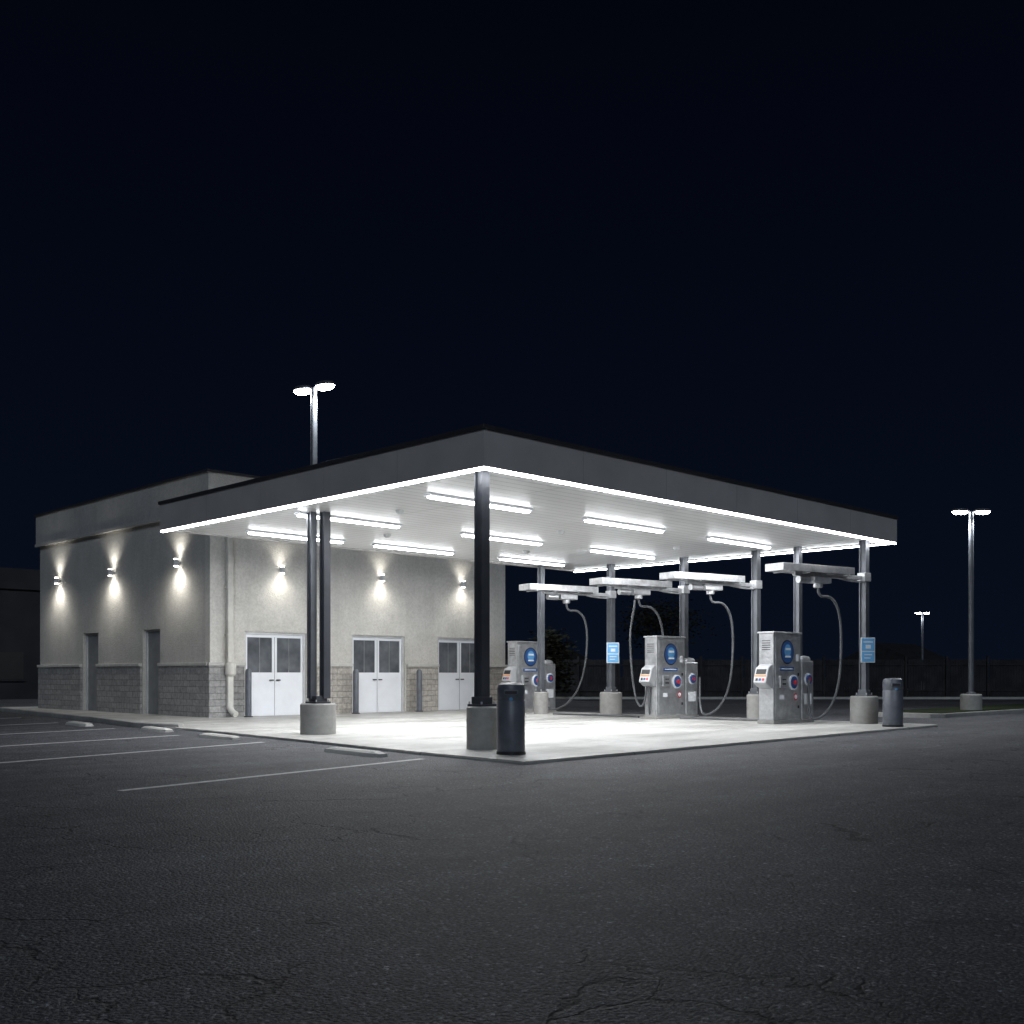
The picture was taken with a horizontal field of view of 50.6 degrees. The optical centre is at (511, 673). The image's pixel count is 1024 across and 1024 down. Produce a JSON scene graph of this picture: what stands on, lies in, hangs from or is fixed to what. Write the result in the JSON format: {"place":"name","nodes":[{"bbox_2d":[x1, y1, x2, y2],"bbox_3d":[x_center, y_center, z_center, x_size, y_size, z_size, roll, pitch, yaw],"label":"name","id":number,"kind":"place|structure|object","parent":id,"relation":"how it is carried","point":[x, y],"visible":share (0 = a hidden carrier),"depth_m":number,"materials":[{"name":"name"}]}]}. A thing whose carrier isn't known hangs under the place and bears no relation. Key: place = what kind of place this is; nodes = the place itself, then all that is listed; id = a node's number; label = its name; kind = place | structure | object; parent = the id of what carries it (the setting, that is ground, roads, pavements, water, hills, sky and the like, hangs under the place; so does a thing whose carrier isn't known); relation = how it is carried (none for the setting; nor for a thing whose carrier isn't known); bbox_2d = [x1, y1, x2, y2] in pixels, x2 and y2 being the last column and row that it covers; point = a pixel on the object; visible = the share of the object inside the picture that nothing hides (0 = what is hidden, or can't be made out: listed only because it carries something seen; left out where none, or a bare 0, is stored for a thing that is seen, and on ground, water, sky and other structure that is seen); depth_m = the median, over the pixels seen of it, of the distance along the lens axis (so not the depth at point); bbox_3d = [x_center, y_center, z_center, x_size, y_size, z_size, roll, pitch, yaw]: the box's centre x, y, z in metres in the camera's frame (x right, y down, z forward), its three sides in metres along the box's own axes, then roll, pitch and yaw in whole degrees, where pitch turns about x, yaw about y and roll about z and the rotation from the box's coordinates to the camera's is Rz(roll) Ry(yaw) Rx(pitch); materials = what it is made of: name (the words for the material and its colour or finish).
{"place":"outdoors","nodes":[
{"label":"outdoors","id":0,"kind":"place"},
{"bbox_2d":[0,588,39,698],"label":"walls","id":1,"kind":"structure","parent":0,"point":[19,620],"depth_m":60.27,"materials":[{"name":"grey concrete"}]},
{"bbox_2d":[0,652,23,678],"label":"window","id":2,"kind":"structure","parent":1,"relation":"attached to","point":[11,665],"depth_m":59.84,"materials":[{"name":"black glass"}]},
{"bbox_2d":[0,567,39,590],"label":"parapet","id":3,"kind":"structure","parent":1,"relation":"on","point":[20,579],"depth_m":60.01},
{"bbox_2d":[274,637,274,714],"bbox_3d":[-7.744,0.075,35.290,0.012,2.550,0.004,0,0,-45],"label":"bay door seam","id":4,"kind":"object","parent":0,"point":[274,675],"visible":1,"depth_m":35.29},
{"bbox_2d":[252,706,299,714],"bbox_3d":[-7.741,1.200,35.287,2.040,0.240,0.011,0,0,-45],"label":"bay door kickplate","id":5,"kind":"object","parent":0,"point":[269,710],"visible":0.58,"depth_m":35.33,"materials":[{"name":"white metal"}]},
{"bbox_2d":[359,704,399,711],"bbox_3d":[-4.765,1.200,38.236,2.060,0.240,0.011,0,0,-45],"label":"bay door kickplate","id":6,"kind":"object","parent":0,"point":[381,707],"visible":0.77,"depth_m":38.34,"materials":[{"name":"white metal"}]},
{"bbox_2d":[389,641,389,672],"bbox_3d":[-4.784,-0.615,38.255,1.134,1.130,0.016,0,0,-45],"label":"bay door glazing bar","id":7,"kind":"object","parent":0,"point":[389,656],"visible":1,"depth_m":38.65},
{"bbox_2d":[439,702,471,708],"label":"bay door kickplate","id":8,"kind":"object","parent":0,"point":[463,705],"visible":0.69,"depth_m":40.77,"materials":[{"name":"white metal"}]},
{"bbox_2d":[438,640,473,709],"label":"bay door stiles","id":9,"kind":"object","parent":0,"point":[448,687],"visible":0.66,"depth_m":40.85,"materials":[{"name":"white metal"}]},
{"bbox_2d":[439,642,473,672],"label":"bay door glass","id":10,"kind":"object","parent":9,"relation":"in","point":[448,657],"visible":0.82,"depth_m":40.82,"materials":[{"name":"grey glass"}]},
{"bbox_2d":[459,642,459,709],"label":"bay door seam","id":11,"kind":"object","parent":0,"point":[459,675],"visible":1,"depth_m":40.99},
{"bbox_2d":[469,643,469,672],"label":"bay door glazing bar","id":12,"kind":"object","parent":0,"point":[469,657],"visible":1,"depth_m":41.38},
{"bbox_2d":[2,706,937,764],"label":"concrete pavement","id":13,"kind":"structure","parent":0,"point":[550,737],"depth_m":25.40,"materials":[{"name":"grey concrete"}]},
{"bbox_2d":[40,522,204,713],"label":"side wall","id":14,"kind":"structure","parent":13,"relation":"on","point":[147,585],"depth_m":37.71,"materials":[{"name":"paint"}]},
{"bbox_2d":[54,577,59,583],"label":"wall sconce","id":15,"kind":"object","parent":14,"relation":"attached to","point":[56,580],"depth_m":41.46,"materials":[{"name":"white metal"}]},
{"bbox_2d":[86,633,97,709],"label":"side door frame","id":16,"kind":"object","parent":14,"relation":"attached to","point":[87,667],"visible":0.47,"depth_m":40.17,"materials":[{"name":"grey metal"}]},
{"bbox_2d":[88,635,97,710],"bbox_3d":[-15.316,-0.035,39.798,0.050,2.790,1.160,0,0,-45],"label":"side door leaf","id":17,"kind":"object","parent":16,"relation":"attached to","point":[92,667],"visible":0.65,"depth_m":39.93,"materials":[{"name":"metal"}]},
{"bbox_2d":[108,569,114,575],"bbox_3d":[-14.155,-3.580,38.204,0.225,0.250,0.170,0,0,-45],"label":"wall sconce","id":18,"kind":"object","parent":14,"relation":"attached to","point":[110,572],"depth_m":38.13,"materials":[{"name":"white metal"}]},
{"bbox_2d":[38,666,207,717],"bbox_3d":[-14.086,0.570,38.237,0.079,1.660,13.350,0,0,-45],"label":"side wainscot","id":19,"kind":"object","parent":14,"relation":"attached to","point":[182,690],"visible":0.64,"depth_m":37.42,"materials":[{"name":"grey brick"}]},
{"bbox_2d":[37,662,206,666],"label":"side sill","id":20,"kind":"structure","parent":19,"relation":"on","point":[140,664],"depth_m":37.26,"materials":[{"name":"grey concrete"}]},
{"bbox_2d":[146,629,159,713],"bbox_3d":[-11.969,-0.050,36.407,0.130,2.900,1.230,0,0,-45],"label":"side door frame","id":21,"kind":"object","parent":14,"relation":"attached to","point":[152,630],"visible":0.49,"depth_m":36.76,"materials":[{"name":"grey metal"}]},
{"bbox_2d":[148,631,159,713],"bbox_3d":[-11.962,-0.035,36.414,0.050,2.790,1.090,0,0,-45],"label":"side door leaf","id":22,"kind":"object","parent":21,"relation":"attached to","point":[153,649],"visible":0.64,"depth_m":36.52,"materials":[{"name":"metal"}]},
{"bbox_2d":[173,558,180,566],"bbox_3d":[-10.776,-3.580,34.795,0.225,0.250,0.170,0,0,-45],"label":"wall sconce","id":23,"kind":"object","parent":14,"relation":"attached to","point":[176,562],"depth_m":34.72,"materials":[{"name":"white metal"}]},
{"bbox_2d":[244,669,252,716],"bbox_3d":[-8.261,0.590,33.908,0.280,1.520,0.280,0,0,-45],"label":"bollard","id":24,"kind":"object","parent":13,"relation":"on","point":[248,692],"visible":0.98,"depth_m":33.83,"materials":[{"name":"metal"}]},
{"bbox_2d":[205,535,504,710],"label":"front wall","id":25,"kind":"structure","parent":13,"relation":"on","point":[420,605],"depth_m":37.34,"materials":[{"name":"paint"}]},
{"bbox_2d":[36,472,254,546],"bbox_3d":[-9.512,-5.645,42.770,13.040,1.190,13.590,0,0,-45],"label":"parapet band","id":26,"kind":"object","parent":25,"relation":"on","point":[140,505],"visible":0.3,"depth_m":37.60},
{"bbox_2d":[35,517,159,546],"bbox_3d":[-9.494,-5.085,42.753,13.140,0.110,13.640,0,0,-45],"label":"parapet drip","id":27,"kind":"object","parent":26,"relation":"attached to","point":[102,531],"visible":0.27,"depth_m":38.69},
{"bbox_2d":[34,469,261,516],"bbox_3d":[-9.512,-6.280,42.770,13.160,0.080,13.710,0,0,-45],"label":"parapet coping","id":28,"kind":"object","parent":26,"relation":"on","point":[155,484],"visible":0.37,"depth_m":35.92,"materials":[{"name":"grey metal"}]},
{"bbox_2d":[208,666,244,717],"bbox_3d":[-8.943,0.570,33.879,1.250,1.660,0.079,0,0,-45],"label":"front wainscot corner","id":29,"kind":"object","parent":25,"relation":"attached to","point":[216,691],"visible":0.64,"depth_m":33.74,"materials":[{"name":"grey brick"}]},
{"bbox_2d":[224,537,234,635],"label":"downpipe brackets","id":30,"kind":"object","parent":25,"relation":"attached to","point":[229,586],"visible":0.98,"depth_m":33.78,"materials":[{"name":"beige metal"}]},
{"bbox_2d":[226,539,233,709],"bbox_3d":[-8.820,-1.940,33.833,0.200,6.120,0.140,0,0,-45],"label":"downpipe","id":31,"kind":"object","parent":30,"relation":"attached to","point":[230,614],"visible":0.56,"depth_m":33.77,"materials":[{"name":"metal"}]},
{"bbox_2d":[225,662,235,675],"bbox_3d":[-8.792,-0.160,33.804,0.340,0.420,0.340,0,0,-45],"label":"downpipe collar","id":32,"kind":"object","parent":31,"relation":"attached to","point":[230,668],"visible":1,"depth_m":33.66,"materials":[{"name":"white metal"}]},
{"bbox_2d":[228,703,237,716],"bbox_3d":[-8.727,1.127,33.772,0.247,0.454,0.416,0,0,-45],"label":"downpipe outlet","id":33,"kind":"object","parent":31,"relation":"attached to","point":[232,712],"visible":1,"depth_m":33.70,"materials":[{"name":"beige metal"}]},
{"bbox_2d":[245,632,304,702],"bbox_3d":[-7.771,0.025,35.317,2.320,2.750,0.170,0,0,-45],"label":"bay door frame","id":34,"kind":"object","parent":25,"relation":"attached to","point":[272,633],"visible":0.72,"depth_m":35.83,"materials":[{"name":"grey metal"}]},
{"bbox_2d":[246,634,302,715],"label":"bay door stiles","id":35,"kind":"object","parent":34,"relation":"in","point":[289,689],"visible":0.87,"depth_m":35.34,"materials":[{"name":"white metal"}]},
{"bbox_2d":[247,637,299,671],"bbox_3d":[-7.772,-0.615,35.318,2.020,1.130,0.015,0,0,-45],"label":"bay door glass","id":36,"kind":"object","parent":35,"relation":"in","point":[266,654],"visible":0.93,"depth_m":35.22,"materials":[{"name":"grey glass"}]},
{"bbox_2d":[259,637,288,671],"bbox_3d":[-7.760,-0.615,35.306,1.124,1.130,0.016,0,0,-45],"label":"bay door glazing bar","id":37,"kind":"object","parent":36,"relation":"attached to","point":[259,654],"visible":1,"depth_m":34.91,"materials":[{"name":"white metal"}]},
{"bbox_2d":[279,566,284,573],"bbox_3d":[-7.490,-3.380,35.218,0.170,0.250,0.225,0,0,-45],"label":"wall sconce","id":38,"kind":"object","parent":25,"relation":"attached to","point":[282,570],"depth_m":35.13,"materials":[{"name":"white metal"}]},
{"bbox_2d":[207,662,507,666],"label":"front sill","id":39,"kind":"structure","parent":25,"relation":"attached to","point":[332,664],"depth_m":37.01,"materials":[{"name":"grey concrete"}]},
{"bbox_2d":[352,635,403,712],"bbox_3d":[-4.794,0.025,38.266,2.340,2.750,0.170,0,0,-45],"label":"bay door frame","id":40,"kind":"object","parent":25,"relation":"attached to","point":[402,665],"visible":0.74,"depth_m":38.99,"materials":[{"name":"grey metal"}]},
{"bbox_2d":[353,637,400,712],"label":"bay door stiles","id":41,"kind":"object","parent":40,"relation":"in","point":[386,689],"visible":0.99,"depth_m":38.29,"materials":[{"name":"white metal"}]},
{"bbox_2d":[354,640,398,672],"bbox_3d":[-4.796,-0.615,38.268,2.040,1.130,0.015,0,0,-45],"label":"bay door glass","id":42,"kind":"object","parent":41,"relation":"in","point":[363,656],"visible":0.96,"depth_m":38.17,"materials":[{"name":"grey glass"}]},
{"bbox_2d":[379,574,384,581],"bbox_3d":[-4.578,-3.380,38.104,0.170,0.250,0.225,0,0,-45],"label":"wall sconce","id":43,"kind":"object","parent":25,"relation":"attached to","point":[382,577],"depth_m":38.02,"materials":[{"name":"white metal"}]},
{"bbox_2d":[308,666,506,713],"bbox_3d":[-3.502,0.570,39.271,9.190,1.660,0.079,0,0,-45],"label":"front wainscot","id":44,"kind":"object","parent":25,"relation":"attached to","point":[341,688],"visible":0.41,"depth_m":39.09,"materials":[{"name":"stone"}]},
{"bbox_2d":[438,638,473,640],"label":"bay door frame","id":45,"kind":"object","parent":25,"relation":"attached to","point":[462,639],"visible":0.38,"depth_m":40.86,"materials":[{"name":"white metal"}]},
{"bbox_2d":[460,581,464,587],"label":"wall sconce","id":46,"kind":"object","parent":25,"relation":"attached to","point":[462,584],"depth_m":40.71,"materials":[{"name":"white metal"}]},
{"bbox_2d":[352,669,359,713],"bbox_3d":[-5.314,0.590,36.829,0.280,1.520,0.280,0,0,-45],"label":"bollard","id":47,"kind":"object","parent":13,"relation":"on","point":[355,691],"visible":1,"depth_m":36.75,"materials":[{"name":"metal"}]},
{"bbox_2d":[415,669,422,711],"bbox_3d":[-3.325,0.590,38.800,0.280,1.520,0.280,0,0,-45],"label":"bollard","id":48,"kind":"object","parent":13,"relation":"on","point":[419,690],"visible":1,"depth_m":38.72,"materials":[{"name":"metal"}]},
{"bbox_2d":[496,682,525,754],"bbox_3d":[-0.016,0.745,18.239,0.500,1.210,0.500,0,0,-45],"label":"trash can","id":49,"kind":"object","parent":13,"relation":"on","point":[511,718],"visible":1,"depth_m":18.05,"materials":[{"name":"plastic"}]},
{"bbox_2d":[502,641,536,712],"bbox_3d":[0.437,0.100,38.148,1.795,2.500,0.602,0,0,-45],"label":"car wash kiosk","id":50,"kind":"object","parent":13,"relation":"on","point":[522,663],"visible":0.53,"depth_m":37.88,"materials":[{"name":"metal"}]},
{"bbox_2d":[158,424,898,749],"bbox_3d":[0.865,-1.495,28.571,15.710,5.710,12.010,0,0,-45],"label":"canopy","id":51,"kind":"object","parent":13,"relation":"on","point":[482,497],"visible":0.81,"depth_m":24.45,"materials":[{"name":"metal"}]},
{"bbox_2d":[519,583,615,709],"bbox_3d":[1.071,-0.783,36.053,3.790,4.115,3.556,0,0,-45],"label":"wash boom arm","id":52,"kind":"object","parent":51,"relation":"attached to","point":[566,594],"visible":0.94,"depth_m":34.93},
{"bbox_2d":[607,643,618,662],"bbox_3d":[3.327,-0.700,35.834,0.440,0.680,0.110,0,0,-17],"label":"instruction sign","id":53,"kind":"object","parent":51,"relation":"attached to","point":[612,652],"visible":1,"depth_m":35.78,"materials":[{"name":"metal"}]},
{"bbox_2d":[589,577,689,714],"bbox_3d":[4.029,-0.783,32.909,3.550,4.115,0.807,0,0,-32],"label":"wash boom arm","id":54,"kind":"object","parent":51,"relation":"attached to","point":[639,589],"visible":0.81,"depth_m":32.66},
{"bbox_2d":[659,571,761,715],"bbox_3d":[5.381,-0.783,31.540,3.559,4.114,2.237,0,0,-45],"label":"wash boom arm","id":55,"kind":"object","parent":51,"relation":"attached to","point":[710,584],"visible":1,"depth_m":31.00},
{"bbox_2d":[765,562,870,719],"bbox_3d":[8.028,-0.783,28.870,3.559,4.114,1.557,0,0,-45],"label":"wash boom arm","id":56,"kind":"object","parent":51,"relation":"attached to","point":[818,576],"visible":1,"depth_m":28.56},
{"bbox_2d":[861,637,874,662],"bbox_3d":[9.662,-0.650,29.441,0.440,0.680,0.110,0,0,-17],"label":"instruction sign","id":57,"kind":"object","parent":51,"relation":"attached to","point":[867,650],"visible":1,"depth_m":29.39,"materials":[{"name":"metal"}]},
{"bbox_2d":[545,660,555,711],"bbox_3d":[1.284,0.415,38.838,0.660,1.870,0.355,0,0,-45],"label":"vacuum unit","id":58,"kind":"object","parent":13,"relation":"on","point":[550,674],"visible":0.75,"depth_m":38.78,"materials":[{"name":"silver metal"}]},
{"bbox_2d":[553,713,639,717],"bbox_3d":[2.740,1.320,34.734,0.436,0.060,3.725,0,0,-45],"label":"ground hose","id":59,"kind":"object","parent":13,"relation":"on","point":[596,715],"visible":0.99,"depth_m":34.67,"materials":[{"name":"rubber"}]},
{"bbox_2d":[639,636,685,718],"bbox_3d":[4.642,0.100,32.981,1.895,2.500,0.602,0,0,-45],"label":"car wash kiosk","id":60,"kind":"object","parent":13,"relation":"on","point":[662,675],"visible":1,"depth_m":32.69,"materials":[{"name":"metal"}]},
{"bbox_2d":[685,657,698,716],"bbox_3d":[5.525,0.415,33.706,0.660,1.870,0.355,0,0,-45],"label":"vacuum unit","id":61,"kind":"object","parent":13,"relation":"on","point":[691,687],"visible":0.82,"depth_m":33.59,"materials":[{"name":"silver metal"}]},
{"bbox_2d":[680,717,758,720],"bbox_3d":[6.374,1.320,31.537,3.260,0.060,0.240,0,0,37],"label":"ground hose","id":62,"kind":"object","parent":13,"relation":"on","point":[732,719],"visible":0.8,"depth_m":31.68,"materials":[{"name":"rubber"}]},
{"bbox_2d":[753,631,801,723],"bbox_3d":[7.342,0.100,29.688,1.895,2.500,0.602,0,0,-45],"label":"car wash kiosk","id":63,"kind":"object","parent":13,"relation":"on","point":[776,681],"visible":1,"depth_m":29.37,"materials":[{"name":"metal"}]},
{"bbox_2d":[800,656,813,722],"bbox_3d":[8.225,0.415,30.413,0.660,1.870,0.355,0,0,-45],"label":"vacuum unit","id":64,"kind":"object","parent":13,"relation":"on","point":[806,668],"visible":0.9,"depth_m":30.25,"materials":[{"name":"silver metal"}]},
{"bbox_2d":[882,678,903,726],"bbox_3d":[9.778,0.725,27.779,0.525,1.250,0.526,0,0,-45],"label":"trash can","id":65,"kind":"object","parent":13,"relation":"on","point":[892,702],"visible":1,"depth_m":27.57,"materials":[{"name":"plastic"}]},
{"bbox_2d":[0,677,1023,1023],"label":"asphalt ground","id":66,"kind":"structure","parent":0,"point":[864,879],"depth_m":7.34,"materials":[{"name":"black asphalt"}]},
{"bbox_2d":[0,728,115,734],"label":"parking line marking","id":67,"kind":"object","parent":66,"relation":"on","point":[58,731],"visible":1,"depth_m":26.27,"materials":[{"name":"paint"}]},
{"bbox_2d":[65,721,92,726],"bbox_3d":[-11.817,1.351,29.540,0.360,0.097,1.700,0,0,-39],"label":"parking wheel stop","id":68,"kind":"object","parent":66,"relation":"on","point":[77,723],"visible":1,"depth_m":29.23,"materials":[{"name":"concrete"}]},
{"bbox_2d":[0,707,182,727],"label":"kerb","id":69,"kind":"structure","parent":66,"relation":"on","point":[97,719],"depth_m":31.93,"materials":[{"name":"concrete"}]},
{"bbox_2d":[9,735,176,745],"bbox_3d":[-9.217,1.396,22.015,0.130,0.001,6.294,0,0,31],"label":"parking line marking","id":70,"kind":"object","parent":66,"relation":"on","point":[92,740],"visible":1,"depth_m":22.71,"materials":[{"name":"paint"}]},
{"bbox_2d":[0,742,261,762],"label":"parking line marking","id":71,"kind":"object","parent":66,"relation":"on","point":[127,752],"visible":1,"depth_m":19.12,"materials":[{"name":"paint"}]},
{"bbox_2d":[141,726,173,731],"bbox_3d":[-8.754,1.351,26.662,0.360,0.097,1.700,0,0,-38],"label":"parking wheel stop","id":72,"kind":"object","parent":66,"relation":"on","point":[153,729],"visible":1,"depth_m":26.36,"materials":[{"name":"concrete"}]},
{"bbox_2d":[199,733,240,740],"bbox_3d":[-6.364,1.351,23.540,0.360,0.097,1.800,0,0,-38],"label":"parking wheel stop","id":73,"kind":"object","parent":66,"relation":"on","point":[219,736],"visible":1,"depth_m":23.23,"materials":[{"name":"concrete"}]},
{"bbox_2d":[118,759,419,790],"bbox_3d":[-3.084,1.396,15.387,0.130,0.001,5.844,0,0,33],"label":"parking line marking","id":74,"kind":"object","parent":66,"relation":"on","point":[261,775],"visible":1,"depth_m":14.74,"materials":[{"name":"paint"}]},
{"bbox_2d":[293,380,335,464],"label":"street lamp","id":75,"kind":"object","parent":66,"relation":"on","point":[324,385],"visible":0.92,"depth_m":54.67,"materials":[{"name":"white metal"}]},
{"bbox_2d":[324,747,387,757],"bbox_3d":[-2.743,1.351,18.892,0.360,0.097,1.800,0,0,-39],"label":"parking wheel stop","id":76,"kind":"object","parent":66,"relation":"on","point":[356,752],"visible":1,"depth_m":18.63,"materials":[{"name":"concrete"}]},
{"bbox_2d":[529,624,588,694],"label":"bush","id":77,"kind":"object","parent":66,"relation":"on","point":[554,648],"visible":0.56,"depth_m":57.30,"materials":[{"name":"green plant"}]},
{"bbox_2d":[505,656,1023,696],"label":"fence","id":78,"kind":"object","parent":66,"relation":"on","point":[948,678],"visible":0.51,"depth_m":63.44,"materials":[{"name":"black metal"}]},
{"bbox_2d":[556,691,1008,696],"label":"grass verge","id":79,"kind":"object","parent":66,"relation":"on","point":[743,693],"depth_m":73.25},
{"bbox_2d":[615,593,722,657],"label":"tree","id":80,"kind":"object","parent":79,"relation":"on","point":[655,625],"visible":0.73,"depth_m":83.85,"materials":[{"name":"green plant"}]},
{"bbox_2d":[915,611,929,659],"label":"street lamp","id":81,"kind":"object","parent":79,"relation":"on","point":[922,639],"visible":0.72,"depth_m":89.94,"materials":[{"name":"metal"}]},
{"bbox_2d":[555,697,1023,698],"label":"kerb","id":82,"kind":"structure","parent":66,"relation":"on","point":[813,697],"depth_m":59.94,"materials":[{"name":"concrete"}]},
{"bbox_2d":[878,709,1023,717],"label":"kerb island","id":83,"kind":"structure","parent":66,"relation":"on","point":[947,715],"depth_m":35.32,"materials":[{"name":"concrete"}]},
{"bbox_2d":[878,704,1023,712],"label":"grass verge","id":84,"kind":"object","parent":83,"relation":"on","point":[984,708],"depth_m":38.10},
{"bbox_2d":[951,508,990,709],"bbox_3d":[16.082,-2.203,37.899,1.297,7.205,0.718,0,0,23],"label":"street lamp","id":85,"kind":"object","parent":84,"relation":"on","point":[970,699],"visible":0.99,"depth_m":37.82,"materials":[{"name":"metal"},{"name":"concrete"}]},
{"bbox_2d":[0,0,1023,677],"label":"sky","id":86,"kind":"structure","parent":0,"point":[776,244],"materials":[{"name":"black"}]},
{"bbox_2d":[505,645,593,663],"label":"gable roof","id":87,"kind":"structure","parent":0,"point":[581,657],"depth_m":115.89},
{"bbox_2d":[564,665,593,686],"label":"walls","id":88,"kind":"structure","parent":0,"point":[579,678],"depth_m":114.05,"materials":[{"name":"black"}]},
{"bbox_2d":[852,662,934,687],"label":"walls","id":89,"kind":"structure","parent":0,"point":[897,674],"depth_m":109.28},
{"bbox_2d":[843,642,949,661],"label":"gable roof","id":90,"kind":"structure","parent":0,"point":[895,651],"depth_m":109.97,"materials":[{"name":"black"}]}
]}

